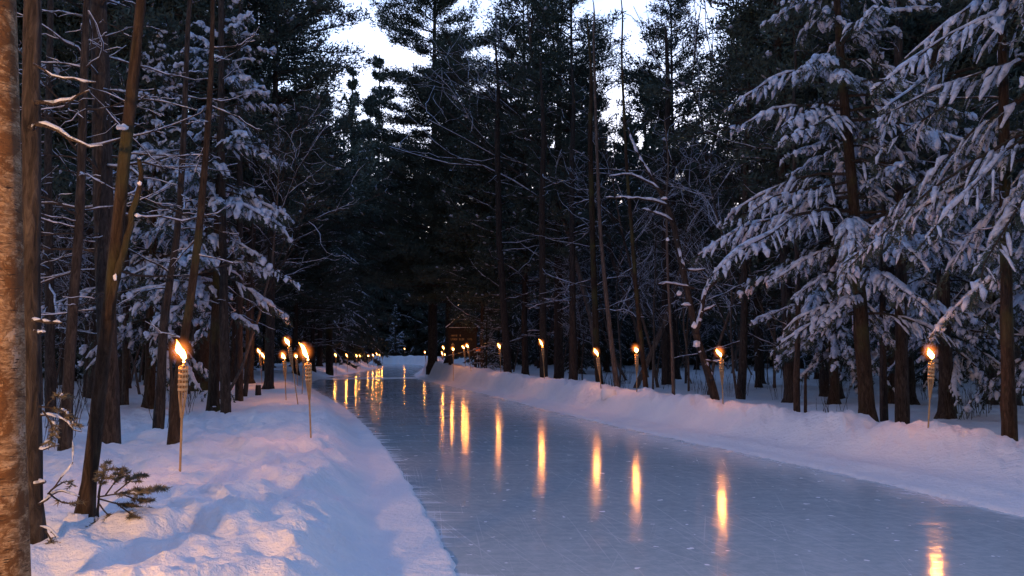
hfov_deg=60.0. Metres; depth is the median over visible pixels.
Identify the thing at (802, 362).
dark hemlock
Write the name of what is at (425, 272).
white pine
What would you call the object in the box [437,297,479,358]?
dark hemlock
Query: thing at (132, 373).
bare tree
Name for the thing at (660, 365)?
dark hemlock
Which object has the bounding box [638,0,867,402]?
white pine
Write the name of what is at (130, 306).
dark hemlock
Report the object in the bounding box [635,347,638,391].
bamboo torch
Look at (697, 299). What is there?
tree
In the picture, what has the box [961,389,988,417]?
bare shrub
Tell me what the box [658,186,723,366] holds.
bare tree
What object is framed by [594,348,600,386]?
bamboo torch
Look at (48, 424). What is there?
bare shrub
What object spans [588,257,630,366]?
dark hemlock
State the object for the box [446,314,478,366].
notice board
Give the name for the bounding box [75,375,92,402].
bare shrub
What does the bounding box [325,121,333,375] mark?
pine tree
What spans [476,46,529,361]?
dark hemlock
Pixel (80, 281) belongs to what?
bare tree
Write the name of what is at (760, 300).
bare tree
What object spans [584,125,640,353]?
dark hemlock
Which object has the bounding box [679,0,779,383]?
white pine
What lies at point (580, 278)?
bare tree
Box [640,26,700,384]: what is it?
pine tree
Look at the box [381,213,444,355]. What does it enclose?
dark hemlock
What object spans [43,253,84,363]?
bare tree
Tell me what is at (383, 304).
dark hemlock
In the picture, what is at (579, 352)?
dark hemlock
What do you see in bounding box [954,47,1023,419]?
snowy spruce
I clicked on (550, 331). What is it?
bare tree
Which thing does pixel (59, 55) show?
white pine
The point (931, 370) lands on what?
bamboo torch
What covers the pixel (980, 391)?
bare shrub
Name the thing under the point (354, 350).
dark hemlock
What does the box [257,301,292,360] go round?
snowy spruce
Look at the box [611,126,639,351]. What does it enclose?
dark hemlock
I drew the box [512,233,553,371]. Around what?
bare tree
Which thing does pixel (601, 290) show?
bare tree
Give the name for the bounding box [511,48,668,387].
bare tree
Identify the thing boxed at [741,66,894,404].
snowy spruce
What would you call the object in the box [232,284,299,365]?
dark hemlock
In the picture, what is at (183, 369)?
bamboo torch
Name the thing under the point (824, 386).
white pine
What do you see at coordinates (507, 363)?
pine tree
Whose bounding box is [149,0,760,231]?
sky
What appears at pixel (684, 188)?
bare tree
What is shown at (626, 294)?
bare tree
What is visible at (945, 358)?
white pine
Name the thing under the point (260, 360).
bamboo torch
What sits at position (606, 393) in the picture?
snow block
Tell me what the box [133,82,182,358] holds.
white pine
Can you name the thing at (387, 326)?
dark hemlock
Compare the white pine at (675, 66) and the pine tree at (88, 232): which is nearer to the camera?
the pine tree at (88, 232)
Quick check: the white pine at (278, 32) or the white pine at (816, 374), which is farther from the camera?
the white pine at (816, 374)
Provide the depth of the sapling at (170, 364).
12.93 m
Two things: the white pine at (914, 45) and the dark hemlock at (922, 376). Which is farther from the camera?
the dark hemlock at (922, 376)
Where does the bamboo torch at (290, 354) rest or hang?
on the snow ground
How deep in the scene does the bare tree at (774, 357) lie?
32.91 m
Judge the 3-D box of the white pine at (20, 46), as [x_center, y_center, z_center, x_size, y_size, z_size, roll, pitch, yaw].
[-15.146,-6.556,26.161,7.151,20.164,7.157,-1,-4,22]
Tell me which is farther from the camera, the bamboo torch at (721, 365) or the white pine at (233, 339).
the white pine at (233, 339)
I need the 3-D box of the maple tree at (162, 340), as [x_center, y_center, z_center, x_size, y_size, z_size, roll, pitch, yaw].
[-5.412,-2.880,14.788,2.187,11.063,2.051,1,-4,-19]
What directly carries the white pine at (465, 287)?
on the snow ground
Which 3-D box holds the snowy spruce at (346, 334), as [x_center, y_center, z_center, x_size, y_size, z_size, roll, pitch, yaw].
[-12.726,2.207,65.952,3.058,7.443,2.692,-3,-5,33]
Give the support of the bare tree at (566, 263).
on the snow ground
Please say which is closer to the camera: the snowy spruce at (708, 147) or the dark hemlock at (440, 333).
the snowy spruce at (708, 147)
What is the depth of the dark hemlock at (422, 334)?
120.61 m
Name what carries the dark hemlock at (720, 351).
on the snow ground
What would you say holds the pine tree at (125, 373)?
on the snow ground
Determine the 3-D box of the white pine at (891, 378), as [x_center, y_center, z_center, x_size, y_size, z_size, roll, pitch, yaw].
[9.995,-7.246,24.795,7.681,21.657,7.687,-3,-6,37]
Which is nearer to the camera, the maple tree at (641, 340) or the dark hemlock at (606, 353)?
the maple tree at (641, 340)
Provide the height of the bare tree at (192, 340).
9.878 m
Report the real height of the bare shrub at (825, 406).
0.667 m
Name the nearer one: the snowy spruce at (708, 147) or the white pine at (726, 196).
the white pine at (726, 196)
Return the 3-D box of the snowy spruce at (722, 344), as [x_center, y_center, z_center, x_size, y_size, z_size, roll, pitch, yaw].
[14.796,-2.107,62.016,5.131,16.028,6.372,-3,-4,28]
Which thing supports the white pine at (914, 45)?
on the snow ground
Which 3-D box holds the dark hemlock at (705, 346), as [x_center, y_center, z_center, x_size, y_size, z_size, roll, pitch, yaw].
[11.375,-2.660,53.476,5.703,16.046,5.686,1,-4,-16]
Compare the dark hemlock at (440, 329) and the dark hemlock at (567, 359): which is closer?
the dark hemlock at (567, 359)
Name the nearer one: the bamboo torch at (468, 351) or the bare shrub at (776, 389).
the bare shrub at (776, 389)
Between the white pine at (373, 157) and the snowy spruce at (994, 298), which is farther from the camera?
the white pine at (373, 157)
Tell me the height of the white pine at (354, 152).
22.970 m
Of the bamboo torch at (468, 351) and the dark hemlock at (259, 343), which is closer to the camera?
the bamboo torch at (468, 351)
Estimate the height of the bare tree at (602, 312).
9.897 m
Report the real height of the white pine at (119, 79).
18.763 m
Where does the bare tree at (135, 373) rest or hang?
on the snow ground
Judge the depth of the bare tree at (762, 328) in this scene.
34.32 m
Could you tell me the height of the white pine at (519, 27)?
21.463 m
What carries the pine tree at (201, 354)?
on the snow ground
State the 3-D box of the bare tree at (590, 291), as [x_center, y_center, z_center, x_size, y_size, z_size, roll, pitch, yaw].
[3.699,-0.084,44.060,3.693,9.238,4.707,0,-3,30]
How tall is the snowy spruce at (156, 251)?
9.667 m
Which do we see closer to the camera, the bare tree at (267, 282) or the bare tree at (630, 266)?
the bare tree at (267, 282)
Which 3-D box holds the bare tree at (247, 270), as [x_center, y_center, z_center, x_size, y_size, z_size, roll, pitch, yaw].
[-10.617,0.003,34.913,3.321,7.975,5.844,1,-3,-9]
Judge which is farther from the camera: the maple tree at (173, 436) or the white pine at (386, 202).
the white pine at (386, 202)
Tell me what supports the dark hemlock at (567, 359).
on the snow ground
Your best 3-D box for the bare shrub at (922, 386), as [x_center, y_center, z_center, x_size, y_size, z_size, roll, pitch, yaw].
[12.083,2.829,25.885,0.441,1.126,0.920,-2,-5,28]
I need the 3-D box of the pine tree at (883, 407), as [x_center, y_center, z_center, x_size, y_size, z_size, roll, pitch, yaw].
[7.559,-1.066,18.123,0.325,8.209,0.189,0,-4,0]
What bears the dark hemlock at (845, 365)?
on the snow ground
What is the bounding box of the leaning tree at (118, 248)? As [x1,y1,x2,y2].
[62,0,145,521]
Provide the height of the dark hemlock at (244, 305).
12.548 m
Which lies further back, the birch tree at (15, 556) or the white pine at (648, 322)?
the white pine at (648, 322)
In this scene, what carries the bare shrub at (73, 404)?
on the snow ground
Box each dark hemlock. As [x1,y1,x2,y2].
[41,215,141,380]
[42,213,84,378]
[57,245,141,365]
[80,250,143,372]
[130,253,142,370]
[185,177,244,361]
[211,221,264,365]
[228,264,262,369]
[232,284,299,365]
[243,291,291,361]
[245,246,298,367]
[275,90,372,365]
[279,239,333,366]
[282,246,316,361]
[298,158,383,368]
[315,186,377,362]
[332,65,402,365]
[337,230,383,363]
[348,93,411,355]
[355,54,427,355]
[372,285,409,355]
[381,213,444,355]
[388,171,443,355]
[389,179,413,354]
[398,187,464,355]
[413,227,464,355]
[420,250,468,357]
[437,296,478,345]
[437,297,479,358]
[452,124,531,364]
[469,183,550,369]
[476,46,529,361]
[485,78,553,364]
[512,169,568,367]
[513,125,568,365]
[547,218,593,366]
[549,230,612,373]
[551,264,587,365]
[552,174,635,365]
[553,72,634,349]
[563,123,646,370]
[576,176,642,371]
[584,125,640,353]
[586,166,644,364]
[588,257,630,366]
[602,67,715,365]
[609,115,644,358]
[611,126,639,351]
[620,149,712,368]
[629,130,641,229]
[656,118,739,369]
[679,179,733,363]
[680,150,752,364]
[712,280,776,367]
[733,266,779,364]
[735,292,780,364]
[737,174,781,366]
[766,293,812,368]
[804,214,916,387]
[913,247,970,384]
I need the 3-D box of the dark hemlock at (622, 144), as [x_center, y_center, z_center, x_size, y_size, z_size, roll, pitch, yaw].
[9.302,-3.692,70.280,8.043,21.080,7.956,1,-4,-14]
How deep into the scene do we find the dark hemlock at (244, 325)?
49.18 m
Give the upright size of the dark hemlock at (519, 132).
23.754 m
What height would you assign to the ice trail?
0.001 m
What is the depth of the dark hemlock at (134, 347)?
42.80 m
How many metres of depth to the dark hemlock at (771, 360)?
57.48 m
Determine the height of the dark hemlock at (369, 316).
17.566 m
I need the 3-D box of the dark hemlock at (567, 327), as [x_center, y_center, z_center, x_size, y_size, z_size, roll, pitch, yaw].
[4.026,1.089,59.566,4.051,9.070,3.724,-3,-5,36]
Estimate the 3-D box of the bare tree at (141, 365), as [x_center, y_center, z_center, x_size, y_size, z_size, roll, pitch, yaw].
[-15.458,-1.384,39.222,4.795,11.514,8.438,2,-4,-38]
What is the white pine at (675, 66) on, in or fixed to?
on the snow ground
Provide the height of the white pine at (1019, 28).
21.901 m
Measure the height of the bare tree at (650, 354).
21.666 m
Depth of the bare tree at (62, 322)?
32.37 m
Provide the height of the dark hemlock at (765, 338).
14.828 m
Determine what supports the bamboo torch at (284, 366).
on the snow ground
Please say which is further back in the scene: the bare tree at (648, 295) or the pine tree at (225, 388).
the bare tree at (648, 295)
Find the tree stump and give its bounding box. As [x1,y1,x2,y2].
[255,384,260,394]
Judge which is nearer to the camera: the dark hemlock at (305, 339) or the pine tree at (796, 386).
the pine tree at (796, 386)
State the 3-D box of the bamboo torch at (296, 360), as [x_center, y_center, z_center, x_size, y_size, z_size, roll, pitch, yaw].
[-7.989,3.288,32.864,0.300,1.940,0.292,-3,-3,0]
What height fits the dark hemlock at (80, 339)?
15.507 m
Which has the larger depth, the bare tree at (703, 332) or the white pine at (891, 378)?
the bare tree at (703, 332)
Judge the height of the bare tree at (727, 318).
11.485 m
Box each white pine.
[16,0,112,139]
[16,0,195,339]
[17,0,255,398]
[17,0,262,404]
[18,6,67,167]
[21,49,167,384]
[53,3,236,387]
[113,0,291,390]
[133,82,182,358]
[159,0,375,388]
[174,0,369,383]
[207,45,303,335]
[207,46,303,381]
[229,97,365,375]
[247,235,301,370]
[262,91,372,371]
[276,247,308,363]
[301,96,389,351]
[323,0,548,374]
[344,118,406,359]
[362,19,515,363]
[372,124,418,348]
[427,95,528,367]
[439,0,602,375]
[480,0,651,378]
[602,0,742,378]
[611,73,703,349]
[623,201,686,364]
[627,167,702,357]
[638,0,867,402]
[673,9,814,387]
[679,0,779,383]
[721,0,853,396]
[733,0,916,398]
[751,0,1014,403]
[755,0,1023,418]
[757,97,874,359]
[764,238,849,378]
[825,42,1015,396]
[847,4,1023,404]
[859,0,1023,405]
[948,0,1023,228]
[976,194,1023,395]
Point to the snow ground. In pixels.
(263, 484)
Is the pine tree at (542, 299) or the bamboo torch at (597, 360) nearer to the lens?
the bamboo torch at (597, 360)
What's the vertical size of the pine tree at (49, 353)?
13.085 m
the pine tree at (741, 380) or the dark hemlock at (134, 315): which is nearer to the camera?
the pine tree at (741, 380)
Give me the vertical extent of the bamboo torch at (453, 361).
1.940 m
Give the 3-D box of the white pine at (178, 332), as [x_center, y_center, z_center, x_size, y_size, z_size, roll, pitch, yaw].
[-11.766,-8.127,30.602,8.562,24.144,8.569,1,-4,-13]
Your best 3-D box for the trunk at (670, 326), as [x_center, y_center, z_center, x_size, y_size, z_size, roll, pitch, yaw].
[4.293,-0.653,24.107,0.227,8.185,0.102,0,-4,0]
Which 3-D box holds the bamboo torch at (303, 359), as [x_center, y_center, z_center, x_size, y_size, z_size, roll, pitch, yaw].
[-5.784,2.389,24.404,0.300,1.940,0.292,2,-3,0]
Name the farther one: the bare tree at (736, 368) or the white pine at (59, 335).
the bare tree at (736, 368)
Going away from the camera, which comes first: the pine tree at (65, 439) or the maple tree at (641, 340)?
the pine tree at (65, 439)
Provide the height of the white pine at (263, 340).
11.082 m
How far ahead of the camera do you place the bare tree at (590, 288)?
45.57 m
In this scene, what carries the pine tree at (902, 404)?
on the snow ground
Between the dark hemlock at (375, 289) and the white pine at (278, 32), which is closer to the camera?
the white pine at (278, 32)
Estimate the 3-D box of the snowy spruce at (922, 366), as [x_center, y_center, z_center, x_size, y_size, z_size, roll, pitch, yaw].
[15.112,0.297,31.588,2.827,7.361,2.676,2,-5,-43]
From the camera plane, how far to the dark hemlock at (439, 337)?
123.78 m
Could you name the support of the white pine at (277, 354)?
on the snow ground
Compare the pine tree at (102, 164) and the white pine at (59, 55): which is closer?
the pine tree at (102, 164)
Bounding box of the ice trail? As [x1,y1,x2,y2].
[311,364,1023,575]
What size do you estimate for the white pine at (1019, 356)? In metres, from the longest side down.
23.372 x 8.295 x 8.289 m
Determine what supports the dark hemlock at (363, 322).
on the snow ground
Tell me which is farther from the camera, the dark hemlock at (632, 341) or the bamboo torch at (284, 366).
the dark hemlock at (632, 341)
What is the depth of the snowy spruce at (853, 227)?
16.29 m
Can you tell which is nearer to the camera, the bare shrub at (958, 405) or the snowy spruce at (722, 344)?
the bare shrub at (958, 405)
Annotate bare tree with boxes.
[41,151,90,404]
[42,221,93,379]
[43,213,86,387]
[43,214,141,394]
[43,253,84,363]
[54,217,95,391]
[128,41,398,389]
[130,211,208,381]
[130,212,208,384]
[131,206,207,383]
[143,98,243,393]
[228,217,309,316]
[229,190,281,332]
[389,0,652,355]
[390,0,650,377]
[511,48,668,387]
[511,283,547,350]
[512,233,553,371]
[515,243,562,330]
[533,179,677,380]
[538,141,628,355]
[545,237,604,379]
[549,201,651,375]
[558,126,691,386]
[562,205,633,364]
[565,213,620,344]
[587,178,715,337]
[618,0,764,387]
[619,189,694,389]
[622,233,701,345]
[627,125,737,370]
[632,255,727,383]
[638,102,741,390]
[647,200,711,376]
[648,122,729,383]
[653,116,802,395]
[658,137,791,358]
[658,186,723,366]
[677,205,740,350]
[680,282,717,371]
[681,97,837,394]
[700,262,750,372]
[731,160,788,387]
[731,214,776,372]
[748,256,780,384]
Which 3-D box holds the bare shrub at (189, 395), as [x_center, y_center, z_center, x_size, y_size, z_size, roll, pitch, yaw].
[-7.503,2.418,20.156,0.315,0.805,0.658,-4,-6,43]
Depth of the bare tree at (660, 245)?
39.23 m
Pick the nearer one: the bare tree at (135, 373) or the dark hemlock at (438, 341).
the bare tree at (135, 373)
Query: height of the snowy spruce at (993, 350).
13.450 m
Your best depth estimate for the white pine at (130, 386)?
30.47 m
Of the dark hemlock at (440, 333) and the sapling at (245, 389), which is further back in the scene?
the dark hemlock at (440, 333)
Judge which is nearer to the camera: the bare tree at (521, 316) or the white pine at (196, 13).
the white pine at (196, 13)
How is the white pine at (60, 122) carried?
on the snow ground
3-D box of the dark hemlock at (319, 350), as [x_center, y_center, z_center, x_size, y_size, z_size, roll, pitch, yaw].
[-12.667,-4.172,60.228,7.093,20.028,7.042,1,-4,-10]
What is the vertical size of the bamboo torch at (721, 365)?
1.940 m
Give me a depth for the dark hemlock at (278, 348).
57.37 m
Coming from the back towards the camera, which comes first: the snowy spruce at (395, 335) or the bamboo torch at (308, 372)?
the snowy spruce at (395, 335)
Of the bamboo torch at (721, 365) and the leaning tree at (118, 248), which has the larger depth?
the bamboo torch at (721, 365)
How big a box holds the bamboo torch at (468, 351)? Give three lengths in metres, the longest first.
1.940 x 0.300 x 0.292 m
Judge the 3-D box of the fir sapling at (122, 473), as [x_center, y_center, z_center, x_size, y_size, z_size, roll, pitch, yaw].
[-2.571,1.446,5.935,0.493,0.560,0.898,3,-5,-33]
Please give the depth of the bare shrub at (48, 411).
15.80 m
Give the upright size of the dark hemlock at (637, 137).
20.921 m
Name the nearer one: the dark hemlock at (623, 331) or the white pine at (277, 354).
the dark hemlock at (623, 331)
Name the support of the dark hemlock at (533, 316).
on the snow ground
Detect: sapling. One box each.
[85,458,172,526]
[168,341,172,410]
[243,160,255,396]
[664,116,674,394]
[804,373,806,412]
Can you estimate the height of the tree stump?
0.540 m
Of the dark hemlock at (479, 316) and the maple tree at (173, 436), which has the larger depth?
the dark hemlock at (479, 316)
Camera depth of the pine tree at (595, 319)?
27.17 m
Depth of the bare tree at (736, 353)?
47.13 m
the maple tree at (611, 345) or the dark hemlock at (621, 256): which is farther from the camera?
the dark hemlock at (621, 256)
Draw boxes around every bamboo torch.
[175,339,188,471]
[257,348,261,381]
[281,353,286,399]
[284,338,297,403]
[295,354,297,385]
[299,343,311,437]
[301,343,305,393]
[452,348,453,379]
[466,344,470,367]
[498,344,500,370]
[539,339,544,378]
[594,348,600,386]
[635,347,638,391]
[716,349,723,403]
[927,348,934,427]
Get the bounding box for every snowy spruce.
[41,26,243,408]
[114,0,303,411]
[130,229,169,379]
[228,266,255,373]
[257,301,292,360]
[333,292,362,364]
[385,304,405,355]
[465,305,490,357]
[472,311,502,369]
[477,303,520,367]
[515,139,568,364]
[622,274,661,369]
[687,0,1023,421]
[699,148,750,365]
[705,144,735,347]
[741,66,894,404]
[781,5,1023,404]
[842,0,1023,346]
[869,62,1023,413]
[914,278,965,385]
[922,1,1023,403]
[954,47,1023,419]
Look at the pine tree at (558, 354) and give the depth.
39.88 m
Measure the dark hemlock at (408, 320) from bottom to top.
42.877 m
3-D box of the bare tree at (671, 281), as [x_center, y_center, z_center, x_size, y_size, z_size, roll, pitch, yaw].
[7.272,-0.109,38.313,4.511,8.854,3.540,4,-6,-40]
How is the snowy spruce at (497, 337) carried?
on the snow ground
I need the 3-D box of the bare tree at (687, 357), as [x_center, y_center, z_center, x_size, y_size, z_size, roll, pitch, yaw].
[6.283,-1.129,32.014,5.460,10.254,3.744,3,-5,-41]
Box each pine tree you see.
[17,0,244,443]
[18,0,213,450]
[19,0,143,412]
[21,0,102,544]
[41,0,205,404]
[43,216,144,396]
[146,8,256,390]
[154,0,283,413]
[209,2,280,400]
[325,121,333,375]
[459,43,546,372]
[507,57,581,377]
[515,36,568,378]
[529,57,623,379]
[540,15,652,383]
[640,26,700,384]
[675,46,810,399]
[735,15,836,411]
[790,0,975,423]
[879,40,888,421]
[895,1,1023,440]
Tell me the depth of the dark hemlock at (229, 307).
41.89 m
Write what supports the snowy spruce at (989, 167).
on the snow ground
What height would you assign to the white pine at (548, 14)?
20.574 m
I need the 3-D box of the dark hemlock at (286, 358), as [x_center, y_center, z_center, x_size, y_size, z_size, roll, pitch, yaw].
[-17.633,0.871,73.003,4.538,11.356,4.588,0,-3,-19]
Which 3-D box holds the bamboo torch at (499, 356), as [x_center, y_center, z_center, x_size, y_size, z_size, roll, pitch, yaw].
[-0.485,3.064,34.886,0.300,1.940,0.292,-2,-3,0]
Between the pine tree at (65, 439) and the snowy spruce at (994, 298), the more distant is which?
the snowy spruce at (994, 298)
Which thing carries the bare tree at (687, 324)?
on the snow ground
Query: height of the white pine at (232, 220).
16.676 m
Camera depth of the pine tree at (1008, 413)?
12.66 m
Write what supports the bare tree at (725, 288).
on the snow ground
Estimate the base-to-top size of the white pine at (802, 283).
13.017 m
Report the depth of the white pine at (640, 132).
68.03 m
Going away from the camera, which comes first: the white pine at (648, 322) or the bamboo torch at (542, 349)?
the bamboo torch at (542, 349)
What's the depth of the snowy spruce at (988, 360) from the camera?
19.11 m
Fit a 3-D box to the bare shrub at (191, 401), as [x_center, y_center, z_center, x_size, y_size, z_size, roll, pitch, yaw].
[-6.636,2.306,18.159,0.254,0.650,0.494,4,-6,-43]
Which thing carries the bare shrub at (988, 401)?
on the snow ground
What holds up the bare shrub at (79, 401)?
on the snow ground
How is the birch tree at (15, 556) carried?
on the snow ground
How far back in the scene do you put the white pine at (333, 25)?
34.18 m
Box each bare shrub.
[42,396,58,422]
[43,396,60,449]
[46,386,80,427]
[53,374,88,426]
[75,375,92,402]
[75,380,88,434]
[135,377,168,428]
[168,379,191,406]
[183,387,196,414]
[769,373,782,399]
[816,395,836,411]
[832,385,850,409]
[918,371,932,399]
[940,379,971,419]
[961,373,991,409]
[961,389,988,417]
[968,377,993,412]
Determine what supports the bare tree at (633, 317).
on the snow ground
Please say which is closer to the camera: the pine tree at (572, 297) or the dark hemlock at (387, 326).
the pine tree at (572, 297)
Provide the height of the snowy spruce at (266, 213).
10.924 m
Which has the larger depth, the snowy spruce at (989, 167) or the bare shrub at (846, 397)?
the bare shrub at (846, 397)
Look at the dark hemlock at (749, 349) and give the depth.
56.33 m
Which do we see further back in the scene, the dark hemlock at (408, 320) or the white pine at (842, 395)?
the dark hemlock at (408, 320)
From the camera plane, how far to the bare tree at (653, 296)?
31.46 m
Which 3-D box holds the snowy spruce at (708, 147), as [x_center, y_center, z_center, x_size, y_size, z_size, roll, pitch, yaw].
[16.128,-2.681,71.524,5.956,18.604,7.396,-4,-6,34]
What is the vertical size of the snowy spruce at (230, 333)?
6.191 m
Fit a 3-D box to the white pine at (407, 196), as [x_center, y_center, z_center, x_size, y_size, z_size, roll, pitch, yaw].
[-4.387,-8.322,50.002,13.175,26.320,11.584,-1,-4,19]
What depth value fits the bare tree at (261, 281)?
38.87 m
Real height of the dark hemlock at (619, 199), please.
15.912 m
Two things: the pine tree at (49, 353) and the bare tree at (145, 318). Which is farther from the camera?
the bare tree at (145, 318)
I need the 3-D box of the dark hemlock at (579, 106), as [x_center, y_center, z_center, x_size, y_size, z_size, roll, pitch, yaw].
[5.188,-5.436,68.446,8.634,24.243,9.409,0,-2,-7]
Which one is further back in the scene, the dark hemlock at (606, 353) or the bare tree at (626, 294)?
the dark hemlock at (606, 353)
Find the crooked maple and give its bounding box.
[606,127,756,399]
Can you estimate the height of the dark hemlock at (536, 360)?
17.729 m
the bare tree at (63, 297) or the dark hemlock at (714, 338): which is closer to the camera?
the bare tree at (63, 297)
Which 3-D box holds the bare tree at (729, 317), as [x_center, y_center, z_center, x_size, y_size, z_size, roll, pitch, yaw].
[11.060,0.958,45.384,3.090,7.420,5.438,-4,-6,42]
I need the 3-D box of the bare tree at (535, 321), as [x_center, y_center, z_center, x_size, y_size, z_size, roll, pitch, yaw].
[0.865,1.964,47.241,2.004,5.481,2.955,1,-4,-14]
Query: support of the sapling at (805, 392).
on the snow ground
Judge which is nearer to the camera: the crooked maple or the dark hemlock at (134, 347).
the crooked maple
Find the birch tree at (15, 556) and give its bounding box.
[0,0,30,575]
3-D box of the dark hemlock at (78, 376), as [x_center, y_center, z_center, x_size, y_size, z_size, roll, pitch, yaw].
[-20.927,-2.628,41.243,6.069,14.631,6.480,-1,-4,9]
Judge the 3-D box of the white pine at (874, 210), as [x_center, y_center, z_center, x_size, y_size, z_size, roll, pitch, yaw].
[12.065,-6.840,27.431,7.336,21.355,7.583,0,-4,2]
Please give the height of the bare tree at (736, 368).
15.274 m
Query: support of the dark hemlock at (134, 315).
on the snow ground
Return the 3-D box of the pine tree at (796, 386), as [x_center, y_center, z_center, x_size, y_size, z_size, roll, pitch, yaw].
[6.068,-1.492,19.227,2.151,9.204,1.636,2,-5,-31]
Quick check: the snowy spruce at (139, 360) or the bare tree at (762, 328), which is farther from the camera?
the snowy spruce at (139, 360)
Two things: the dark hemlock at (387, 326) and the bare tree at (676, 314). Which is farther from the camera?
the dark hemlock at (387, 326)
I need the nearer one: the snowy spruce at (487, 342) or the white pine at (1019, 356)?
the white pine at (1019, 356)
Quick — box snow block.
[601,388,615,399]
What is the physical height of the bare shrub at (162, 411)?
0.914 m
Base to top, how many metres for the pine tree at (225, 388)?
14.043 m
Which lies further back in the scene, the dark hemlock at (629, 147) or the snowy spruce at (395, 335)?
the snowy spruce at (395, 335)
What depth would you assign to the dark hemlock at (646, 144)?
62.46 m
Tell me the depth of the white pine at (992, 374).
23.84 m
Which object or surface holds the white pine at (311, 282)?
on the snow ground
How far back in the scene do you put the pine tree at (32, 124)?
5.51 m
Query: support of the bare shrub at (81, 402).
on the snow ground
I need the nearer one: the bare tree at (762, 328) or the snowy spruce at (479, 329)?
the bare tree at (762, 328)
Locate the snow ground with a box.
[30,355,1023,575]
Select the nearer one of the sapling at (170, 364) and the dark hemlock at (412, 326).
the sapling at (170, 364)
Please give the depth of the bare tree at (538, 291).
50.70 m
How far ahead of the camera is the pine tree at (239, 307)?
22.37 m
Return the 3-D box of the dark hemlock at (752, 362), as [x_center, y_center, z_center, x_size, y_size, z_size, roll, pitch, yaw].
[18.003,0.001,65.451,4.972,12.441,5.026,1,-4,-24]
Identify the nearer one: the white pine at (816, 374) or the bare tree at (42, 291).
the bare tree at (42, 291)
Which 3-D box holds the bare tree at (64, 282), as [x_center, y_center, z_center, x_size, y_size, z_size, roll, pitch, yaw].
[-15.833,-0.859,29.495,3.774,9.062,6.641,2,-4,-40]
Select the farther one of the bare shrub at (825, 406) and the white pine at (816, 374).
the white pine at (816, 374)
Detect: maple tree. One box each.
[116,0,254,428]
[145,0,261,444]
[592,0,619,386]
[621,0,648,387]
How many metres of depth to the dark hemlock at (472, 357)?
63.71 m
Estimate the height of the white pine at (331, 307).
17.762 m
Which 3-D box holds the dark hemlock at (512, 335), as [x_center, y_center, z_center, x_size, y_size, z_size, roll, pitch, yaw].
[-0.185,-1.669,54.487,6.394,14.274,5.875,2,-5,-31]

